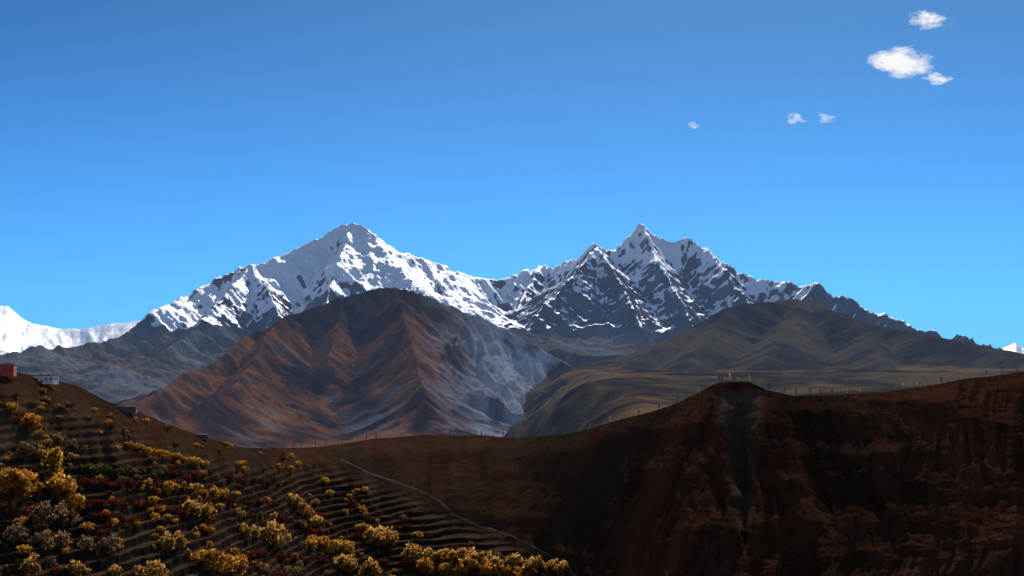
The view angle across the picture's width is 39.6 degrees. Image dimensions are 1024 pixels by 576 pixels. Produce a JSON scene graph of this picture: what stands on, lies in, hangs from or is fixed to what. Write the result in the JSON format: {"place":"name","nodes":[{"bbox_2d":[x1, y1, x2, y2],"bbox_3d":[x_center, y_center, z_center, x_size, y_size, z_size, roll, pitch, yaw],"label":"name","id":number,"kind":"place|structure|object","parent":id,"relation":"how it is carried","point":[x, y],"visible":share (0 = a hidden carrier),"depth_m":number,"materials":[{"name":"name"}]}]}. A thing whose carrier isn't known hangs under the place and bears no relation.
{"place":"outdoors","nodes":[
{"label":"outdoors","id":0,"kind":"place"},
{"bbox_2d":[0,223,1002,383],"bbox_3d":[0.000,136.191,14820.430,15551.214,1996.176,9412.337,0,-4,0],"label":"mountains","id":1,"kind":"structure","parent":0,"point":[642,286],"depth_m":14477.17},
{"bbox_2d":[0,372,1023,575],"bbox_3d":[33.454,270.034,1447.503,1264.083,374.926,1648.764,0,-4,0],"label":"hills","id":2,"kind":"structure","parent":0,"point":[745,478],"depth_m":933.57,"materials":[{"name":"soil"}]},
{"bbox_2d":[0,501,15,513],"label":"shrub","id":3,"kind":"object","parent":2,"relation":"on","point":[7,506],"visible":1,"depth_m":696.02,"materials":[{"name":"brown plant"}]},
{"bbox_2d":[0,364,16,375],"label":"red house","id":4,"kind":"structure","parent":2,"relation":"on","point":[8,369],"depth_m":833.54,"materials":[{"name":"red"}]},
{"bbox_2d":[6,402,18,412],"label":"tree","id":5,"kind":"object","parent":2,"relation":"on","point":[13,406],"visible":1,"depth_m":791.35,"materials":[{"name":"yellow plant"}]},
{"bbox_2d":[0,467,29,498],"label":"tree","id":6,"kind":"object","parent":2,"relation":"on","point":[7,473],"visible":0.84,"depth_m":719.35,"materials":[{"name":"yellow plant"}]},
{"bbox_2d":[3,522,27,543],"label":"tree","id":7,"kind":"object","parent":2,"relation":"on","point":[12,534],"visible":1,"depth_m":682.24,"materials":[{"name":"brown plant"}]},
{"bbox_2d":[4,468,38,498],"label":"tree","id":8,"kind":"object","parent":2,"relation":"on","point":[32,480],"visible":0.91,"depth_m":720.18,"materials":[{"name":"yellow plant"}]},
{"bbox_2d":[15,506,31,518],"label":"shrub","id":9,"kind":"object","parent":2,"relation":"on","point":[27,510],"visible":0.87,"depth_m":711.35,"materials":[{"name":"brown plant"}]},
{"bbox_2d":[16,545,32,555],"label":"shrub","id":10,"kind":"object","parent":2,"relation":"on","point":[25,548],"visible":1,"depth_m":674.01,"materials":[{"name":"yellow plant"}]},
{"bbox_2d":[16,441,34,454],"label":"tree","id":11,"kind":"object","parent":2,"relation":"on","point":[24,449],"visible":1,"depth_m":769.40,"materials":[{"name":"brown plant"}]},
{"bbox_2d":[20,414,37,430],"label":"tree","id":12,"kind":"object","parent":2,"relation":"on","point":[29,423],"visible":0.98,"depth_m":798.25,"materials":[{"name":"brown plant"}]},
{"bbox_2d":[18,556,40,573],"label":"tree","id":13,"kind":"object","parent":2,"relation":"on","point":[26,564],"visible":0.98,"depth_m":665.02,"materials":[{"name":"yellow plant"}]},
{"bbox_2d":[25,413,40,426],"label":"tree","id":14,"kind":"object","parent":2,"relation":"on","point":[38,419],"visible":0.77,"depth_m":805.10,"materials":[{"name":"brown plant"}]},
{"bbox_2d":[31,447,44,459],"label":"shrub","id":15,"kind":"object","parent":2,"relation":"on","point":[36,451],"visible":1,"depth_m":774.64,"materials":[{"name":"brown plant"}]},
{"bbox_2d":[31,529,53,549],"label":"tree","id":16,"kind":"object","parent":2,"relation":"on","point":[44,541],"visible":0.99,"depth_m":692.66,"materials":[{"name":"brown plant"}]},
{"bbox_2d":[27,500,58,527],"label":"tree","id":17,"kind":"object","parent":2,"relation":"on","point":[40,516],"visible":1,"depth_m":715.89,"materials":[{"name":"brown plant"}]},
{"bbox_2d":[31,375,58,383],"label":"white house","id":18,"kind":"structure","parent":2,"relation":"on","point":[48,379],"depth_m":871.38,"materials":[{"name":"grey"}]},
{"bbox_2d":[45,445,63,477],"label":"tree","id":19,"kind":"object","parent":2,"relation":"on","point":[54,456],"visible":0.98,"depth_m":775.28,"materials":[{"name":"yellow plant"}]},
{"bbox_2d":[51,432,63,442],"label":"shrub","id":20,"kind":"object","parent":2,"relation":"on","point":[58,437],"visible":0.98,"depth_m":810.30,"materials":[{"name":"brown plant"}]},
{"bbox_2d":[44,472,75,496],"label":"tree","id":21,"kind":"object","parent":2,"relation":"on","point":[59,475],"visible":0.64,"depth_m":765.76,"materials":[{"name":"yellow plant"}]},
{"bbox_2d":[44,478,77,500],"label":"tree","id":22,"kind":"object","parent":2,"relation":"on","point":[70,486],"visible":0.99,"depth_m":758.97,"materials":[{"name":"yellow plant"}]},
{"bbox_2d":[52,530,72,548],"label":"tree","id":23,"kind":"object","parent":2,"relation":"on","point":[62,536],"visible":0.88,"depth_m":714.53,"materials":[{"name":"brown plant"}]},
{"bbox_2d":[51,500,81,528],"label":"tree","id":24,"kind":"object","parent":2,"relation":"on","point":[60,510],"visible":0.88,"depth_m":739.11,"materials":[{"name":"brown plant"}]},
{"bbox_2d":[65,439,79,449],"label":"shrub","id":25,"kind":"object","parent":2,"relation":"on","point":[73,444],"visible":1,"depth_m":820.47,"materials":[{"name":"brown plant"}]},
{"bbox_2d":[61,493,85,513],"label":"tree","id":26,"kind":"object","parent":2,"relation":"on","point":[72,500],"visible":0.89,"depth_m":756.32,"materials":[{"name":"yellow plant"}]},
{"bbox_2d":[66,559,85,575],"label":"tree","id":27,"kind":"object","parent":2,"relation":"on","point":[73,565],"visible":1,"depth_m":692.02,"materials":[{"name":"yellow plant"}]},
{"bbox_2d":[79,477,92,485],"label":"shrub","id":28,"kind":"object","parent":2,"relation":"on","point":[85,480],"visible":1,"depth_m":790.64,"materials":[{"name":"brown plant"}]},
{"bbox_2d":[76,535,96,551],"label":"tree","id":29,"kind":"object","parent":2,"relation":"on","point":[85,541],"visible":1,"depth_m":716.53,"materials":[{"name":"brown plant"}]},
{"bbox_2d":[78,522,94,531],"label":"shrub","id":30,"kind":"object","parent":2,"relation":"on","point":[89,525],"visible":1,"depth_m":743.87,"materials":[{"name":"brown plant"}]},
{"bbox_2d":[79,463,95,473],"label":"shrub","id":31,"kind":"object","parent":2,"relation":"on","point":[92,469],"visible":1,"depth_m":809.78,"materials":[{"name":"green plant"}]},
{"bbox_2d":[87,511,101,519],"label":"shrub","id":32,"kind":"object","parent":2,"relation":"on","point":[95,515],"visible":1,"depth_m":757.85,"materials":[{"name":"brown plant"}]},
{"bbox_2d":[94,528,111,538],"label":"shrub","id":33,"kind":"object","parent":2,"relation":"on","point":[100,533],"visible":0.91,"depth_m":738.43,"materials":[{"name":"brown plant"}]},
{"bbox_2d":[96,464,111,473],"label":"shrub","id":34,"kind":"object","parent":2,"relation":"on","point":[104,469],"visible":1,"depth_m":818.07,"materials":[{"name":"green plant"}]},
{"bbox_2d":[94,533,123,555],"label":"tree","id":35,"kind":"object","parent":2,"relation":"on","point":[111,545],"visible":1,"depth_m":725.53,"materials":[{"name":"brown plant"}]},
{"bbox_2d":[107,499,120,507],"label":"shrub","id":36,"kind":"object","parent":2,"relation":"on","point":[115,503],"visible":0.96,"depth_m":782.93,"materials":[{"name":"brown plant"}]},
{"bbox_2d":[107,563,122,575],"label":"tree","id":37,"kind":"object","parent":2,"relation":"on","point":[114,568],"visible":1,"depth_m":711.28,"materials":[{"name":"brown plant"}]},
{"bbox_2d":[113,466,124,474],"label":"shrub","id":38,"kind":"object","parent":2,"relation":"on","point":[117,471],"visible":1,"depth_m":820.88,"materials":[{"name":"green plant"}]},
{"bbox_2d":[113,513,126,522],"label":"shrub","id":39,"kind":"object","parent":2,"relation":"on","point":[118,516],"visible":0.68,"depth_m":775.46,"materials":[{"name":"brown plant"}]},
{"bbox_2d":[119,500,128,509],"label":"shrub","id":40,"kind":"object","parent":2,"relation":"on","point":[125,504],"visible":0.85,"depth_m":797.98,"materials":[{"name":"brown plant"}]},
{"bbox_2d":[115,407,136,412],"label":"building","id":41,"kind":"structure","parent":2,"relation":"on","point":[129,409],"depth_m":919.18,"materials":[{"name":"grey"}]},
{"bbox_2d":[131,499,144,508],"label":"shrub","id":42,"kind":"object","parent":2,"relation":"on","point":[140,503],"visible":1,"depth_m":822.30,"materials":[{"name":"brown plant"}]},
{"bbox_2d":[133,559,168,575],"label":"tree","id":43,"kind":"object","parent":2,"relation":"on","point":[159,570],"visible":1,"depth_m":739.54,"materials":[{"name":"brown plant"}]},
{"bbox_2d":[151,468,164,477],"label":"shrub","id":44,"kind":"object","parent":2,"relation":"on","point":[160,472],"visible":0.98,"depth_m":879.89,"materials":[{"name":"green plant"}]},
{"bbox_2d":[157,531,176,553],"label":"tree","id":45,"kind":"object","parent":2,"relation":"on","point":[165,542],"visible":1,"depth_m":796.17,"materials":[{"name":"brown plant"}]},
{"bbox_2d":[164,480,173,489],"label":"shrub","id":46,"kind":"object","parent":2,"relation":"on","point":[170,485],"visible":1,"depth_m":877.99,"materials":[{"name":"yellow plant"}]},
{"bbox_2d":[170,530,189,549],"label":"tree","id":47,"kind":"object","parent":2,"relation":"on","point":[181,540],"visible":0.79,"depth_m":809.13,"materials":[{"name":"brown plant"}]},
{"bbox_2d":[182,498,201,516],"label":"tree","id":48,"kind":"object","parent":2,"relation":"on","point":[197,506],"visible":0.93,"depth_m":874.08,"materials":[{"name":"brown plant"}]},
{"bbox_2d":[190,483,203,494],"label":"tree","id":49,"kind":"object","parent":2,"relation":"on","point":[194,488],"visible":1,"depth_m":912.04,"materials":[{"name":"yellow plant"}]},
{"bbox_2d":[190,549,217,569],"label":"tree","id":50,"kind":"object","parent":2,"relation":"on","point":[203,559],"visible":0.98,"depth_m":816.77,"materials":[{"name":"yellow plant"}]},
{"bbox_2d":[198,501,217,521],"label":"tree","id":51,"kind":"object","parent":2,"relation":"on","point":[204,512],"visible":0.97,"depth_m":885.80,"materials":[{"name":"brown plant"}]},
{"bbox_2d":[200,548,227,571],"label":"tree","id":52,"kind":"object","parent":2,"relation":"on","point":[220,560],"visible":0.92,"depth_m":820.79,"materials":[{"name":"yellow plant"}]},
{"bbox_2d":[214,554,234,572],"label":"tree","id":53,"kind":"object","parent":2,"relation":"on","point":[230,561],"visible":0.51,"depth_m":840.66,"materials":[{"name":"yellow plant"}]},
{"bbox_2d":[228,555,248,575],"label":"tree","id":54,"kind":"object","parent":2,"relation":"on","point":[240,564],"visible":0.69,"depth_m":863.14,"materials":[{"name":"yellow plant"}]},
{"bbox_2d":[235,507,245,516],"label":"bush","id":55,"kind":"object","parent":2,"relation":"on","point":[240,513],"visible":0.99,"depth_m":971.37,"materials":[{"name":"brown plant"}]},
{"bbox_2d":[238,522,251,538],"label":"tree","id":56,"kind":"object","parent":2,"relation":"on","point":[247,530],"visible":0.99,"depth_m":949.18,"materials":[{"name":"brown plant"}]},
{"bbox_2d":[250,524,260,538],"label":"tree","id":57,"kind":"object","parent":2,"relation":"on","point":[254,532],"visible":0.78,"depth_m":972.02,"materials":[{"name":"brown plant"}]},
{"bbox_2d":[250,548,262,558],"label":"bush","id":58,"kind":"object","parent":2,"relation":"on","point":[258,552],"visible":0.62,"depth_m":940.14,"materials":[{"name":"brown plant"}]},
{"bbox_2d":[255,561,267,572],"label":"bush","id":59,"kind":"object","parent":2,"relation":"on","point":[259,567],"visible":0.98,"depth_m":928.38,"materials":[{"name":"brown plant"}]},
{"bbox_2d":[259,519,283,545],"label":"tree","id":60,"kind":"object","parent":2,"relation":"on","point":[274,528],"visible":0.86,"depth_m":1010.76,"materials":[{"name":"brown plant"}]},
{"bbox_2d":[274,551,287,562],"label":"bush","id":61,"kind":"object","parent":2,"relation":"on","point":[282,556],"visible":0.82,"depth_m":1007.43,"materials":[{"name":"brown plant"}]},
{"bbox_2d":[270,523,296,545],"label":"tree","id":62,"kind":"object","parent":2,"relation":"on","point":[285,536],"visible":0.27,"depth_m":1030.33,"materials":[{"name":"brown plant"}]},
{"bbox_2d":[286,493,302,507],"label":"tree","id":63,"kind":"object","parent":2,"relation":"on","point":[293,499],"visible":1,"depth_m":1157.34,"materials":[{"name":"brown plant"}]},
{"bbox_2d":[291,566,304,575],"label":"bush","id":64,"kind":"object","parent":2,"relation":"on","point":[297,572],"visible":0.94,"depth_m":1022.27,"materials":[{"name":"brown plant"}]},
{"bbox_2d":[294,501,307,514],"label":"tree","id":65,"kind":"object","parent":2,"relation":"on","point":[301,507],"visible":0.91,"depth_m":1163.56,"materials":[{"name":"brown plant"}]},
{"bbox_2d":[301,505,315,519],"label":"tree","id":66,"kind":"object","parent":2,"relation":"on","point":[309,514],"visible":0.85,"depth_m":1176.53,"materials":[{"name":"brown plant"}]},
{"bbox_2d":[303,538,317,550],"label":"tree","id":67,"kind":"object","parent":2,"relation":"on","point":[311,543],"visible":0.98,"depth_m":1113.92,"materials":[{"name":"yellow plant"}]},
{"bbox_2d":[309,528,323,536],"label":"shrub","id":68,"kind":"object","parent":2,"relation":"on","point":[317,532],"visible":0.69,"depth_m":1156.62,"materials":[{"name":"brown plant"}]},
{"bbox_2d":[310,515,326,529],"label":"tree","id":69,"kind":"object","parent":2,"relation":"on","point":[316,520],"visible":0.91,"depth_m":1179.73,"materials":[{"name":"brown plant"}]},
{"bbox_2d":[314,555,328,565],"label":"bush","id":70,"kind":"object","parent":2,"relation":"on","point":[320,559],"visible":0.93,"depth_m":1108.21,"materials":[{"name":"brown plant"}]},
{"bbox_2d":[316,536,330,551],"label":"tree","id":71,"kind":"object","parent":2,"relation":"on","point":[323,541],"visible":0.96,"depth_m":1139.40,"materials":[{"name":"yellow plant"}]},
{"bbox_2d":[323,539,339,553],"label":"tree","id":72,"kind":"object","parent":2,"relation":"on","point":[334,546],"visible":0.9,"depth_m":1147.93,"materials":[{"name":"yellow plant"}]},
{"bbox_2d":[335,539,346,553],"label":"tree","id":73,"kind":"object","parent":2,"relation":"on","point":[342,546],"visible":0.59,"depth_m":1174.76,"materials":[{"name":"yellow plant"}]},
{"bbox_2d":[334,554,357,574],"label":"tree","id":74,"kind":"object","parent":2,"relation":"on","point":[342,561],"visible":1,"depth_m":1132.50,"materials":[{"name":"brown plant"}]},
{"bbox_2d":[342,545,354,553],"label":"tree","id":75,"kind":"object","parent":2,"relation":"on","point":[349,548],"visible":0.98,"depth_m":1181.04,"materials":[{"name":"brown plant"}]},
{"bbox_2d":[358,556,382,575],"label":"tree","id":76,"kind":"object","parent":2,"relation":"on","point":[369,565],"visible":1,"depth_m":1159.24,"materials":[{"name":"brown plant"}]},
{"bbox_2d":[362,525,387,549],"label":"tree","id":77,"kind":"object","parent":2,"relation":"on","point":[379,539],"visible":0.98,"depth_m":1237.31,"materials":[{"name":"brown plant"}]},
{"bbox_2d":[378,558,390,566],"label":"bush","id":78,"kind":"object","parent":2,"relation":"on","point":[386,562],"visible":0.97,"depth_m":1205.27,"materials":[{"name":"brown plant"}]},
{"bbox_2d":[374,524,398,547],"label":"tree","id":79,"kind":"object","parent":2,"relation":"on","point":[392,535],"visible":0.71,"depth_m":1251.49,"materials":[{"name":"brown plant"}]},
{"bbox_2d":[404,558,416,569],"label":"bush","id":80,"kind":"object","parent":2,"relation":"on","point":[413,561],"visible":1,"depth_m":1227.65,"materials":[{"name":"brown plant"}]},
{"bbox_2d":[401,542,425,560],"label":"tree","id":81,"kind":"object","parent":2,"relation":"on","point":[414,552],"visible":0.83,"depth_m":1243.28,"materials":[{"name":"brown plant"}]},
{"bbox_2d":[416,557,433,574],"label":"tree","id":82,"kind":"object","parent":2,"relation":"on","point":[421,563],"visible":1,"depth_m":1226.26,"materials":[{"name":"yellow plant"}]},
{"bbox_2d":[423,547,434,564],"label":"tree","id":83,"kind":"object","parent":2,"relation":"on","point":[427,552],"visible":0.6,"depth_m":1254.11,"materials":[{"name":"brown plant"}]},
{"bbox_2d":[429,551,443,565],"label":"tree","id":84,"kind":"object","parent":2,"relation":"on","point":[432,558],"visible":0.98,"depth_m":1242.96,"materials":[{"name":"brown plant"}]},
{"bbox_2d":[431,547,451,562],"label":"tree","id":85,"kind":"object","parent":2,"relation":"on","point":[445,553],"visible":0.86,"depth_m":1245.80,"materials":[{"name":"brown plant"}]},
{"bbox_2d":[439,562,452,575],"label":"tree","id":86,"kind":"object","parent":2,"relation":"on","point":[442,567],"visible":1,"depth_m":1225.31,"materials":[{"name":"brown plant"}]},
{"bbox_2d":[445,549,465,566],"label":"tree","id":87,"kind":"object","parent":2,"relation":"on","point":[452,552],"visible":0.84,"depth_m":1242.07,"materials":[{"name":"brown plant"}]},
{"bbox_2d":[450,565,464,575],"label":"tree","id":88,"kind":"object","parent":2,"relation":"on","point":[456,570],"visible":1,"depth_m":1223.71,"materials":[{"name":"brown plant"}]},
{"bbox_2d":[447,547,483,567],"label":"tree","id":89,"kind":"object","parent":2,"relation":"on","point":[461,550],"visible":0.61,"depth_m":1243.60,"materials":[{"name":"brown plant"}]},
{"bbox_2d":[456,556,478,575],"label":"tree","id":90,"kind":"object","parent":2,"relation":"on","point":[465,563],"visible":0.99,"depth_m":1228.19,"materials":[{"name":"yellow plant"}]},
{"bbox_2d":[471,550,495,568],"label":"tree","id":91,"kind":"object","parent":2,"relation":"on","point":[482,561],"visible":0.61,"depth_m":1241.10,"materials":[{"name":"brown plant"}]},
{"bbox_2d":[477,562,498,575],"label":"tree","id":92,"kind":"object","parent":2,"relation":"on","point":[488,569],"visible":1,"depth_m":1222.30,"materials":[{"name":"yellow plant"}]},
{"bbox_2d":[490,556,504,567],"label":"tree","id":93,"kind":"object","parent":2,"relation":"on","point":[495,560],"visible":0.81,"depth_m":1233.22,"materials":[{"name":"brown plant"}]},
{"bbox_2d":[493,564,506,575],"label":"tree","id":94,"kind":"object","parent":2,"relation":"on","point":[500,570],"visible":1,"depth_m":1225.28,"materials":[{"name":"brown plant"}]},
{"bbox_2d":[502,564,518,575],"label":"tree","id":95,"kind":"object","parent":2,"relation":"on","point":[509,571],"visible":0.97,"depth_m":1221.77,"materials":[{"name":"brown plant"}]},
{"bbox_2d":[505,552,526,568],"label":"tree","id":96,"kind":"object","parent":2,"relation":"on","point":[518,560],"visible":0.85,"depth_m":1234.25,"materials":[{"name":"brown plant"}]},
{"bbox_2d":[513,566,532,575],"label":"tree","id":97,"kind":"object","parent":2,"relation":"on","point":[523,570],"visible":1,"depth_m":1211.20,"materials":[{"name":"yellow plant"}]},
{"bbox_2d":[527,555,544,575],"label":"tree","id":98,"kind":"object","parent":2,"relation":"on","point":[535,563],"visible":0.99,"depth_m":1205.91,"materials":[{"name":"yellow plant"}]},
{"bbox_2d":[545,558,559,575],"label":"tree","id":99,"kind":"object","parent":2,"relation":"on","point":[548,566],"visible":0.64,"depth_m":1170.44,"materials":[{"name":"yellow plant"}]},
{"bbox_2d":[553,560,570,575],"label":"tree","id":100,"kind":"object","parent":2,"relation":"on","point":[560,569],"visible":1,"depth_m":1142.99,"materials":[{"name":"yellow plant"}]},
{"bbox_2d":[0,306,1023,354],"bbox_3d":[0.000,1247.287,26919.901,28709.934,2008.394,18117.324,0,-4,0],"label":"mountains","id":101,"kind":"structure","parent":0,"point":[18,333],"depth_m":28013.93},
{"bbox_2d":[0,0,1023,348],"label":"sky","id":102,"kind":"structure","parent":0,"point":[152,152],"materials":[{"name":"blue"}]},
{"bbox_2d":[47,287,1023,447],"bbox_3d":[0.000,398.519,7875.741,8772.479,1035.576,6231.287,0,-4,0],"label":"mountains","id":103,"kind":"structure","parent":0,"point":[384,362],"depth_m":8148.78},
{"bbox_2d":[250,367,1018,448],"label":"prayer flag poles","id":104,"kind":"object","parent":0,"point":[734,376],"visible":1,"depth_m":1005.69,"materials":[{"name":"grey"}]},
{"bbox_2d":[537,382,927,435],"bbox_3d":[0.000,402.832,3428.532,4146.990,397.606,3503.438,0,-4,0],"label":"valley hills","id":105,"kind":"structure","parent":0,"point":[592,404],"depth_m":4824.97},
{"bbox_2d":[870,48,927,76],"bbox_3d":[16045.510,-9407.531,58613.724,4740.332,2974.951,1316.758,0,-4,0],"label":"cloud","id":106,"kind":"structure","parent":0,"point":[899,62],"depth_m":58628.70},
{"bbox_2d":[916,12,942,27],"bbox_3d":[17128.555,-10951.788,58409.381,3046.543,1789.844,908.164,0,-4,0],"label":"cloud","id":107,"kind":"structure","parent":0,"point":[925,18],"depth_m":58427.81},
{"bbox_2d":[930,73,947,84],"bbox_3d":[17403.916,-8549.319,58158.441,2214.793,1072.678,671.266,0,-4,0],"label":"cloud","id":108,"kind":"structure","parent":0,"point":[933,77],"depth_m":58159.86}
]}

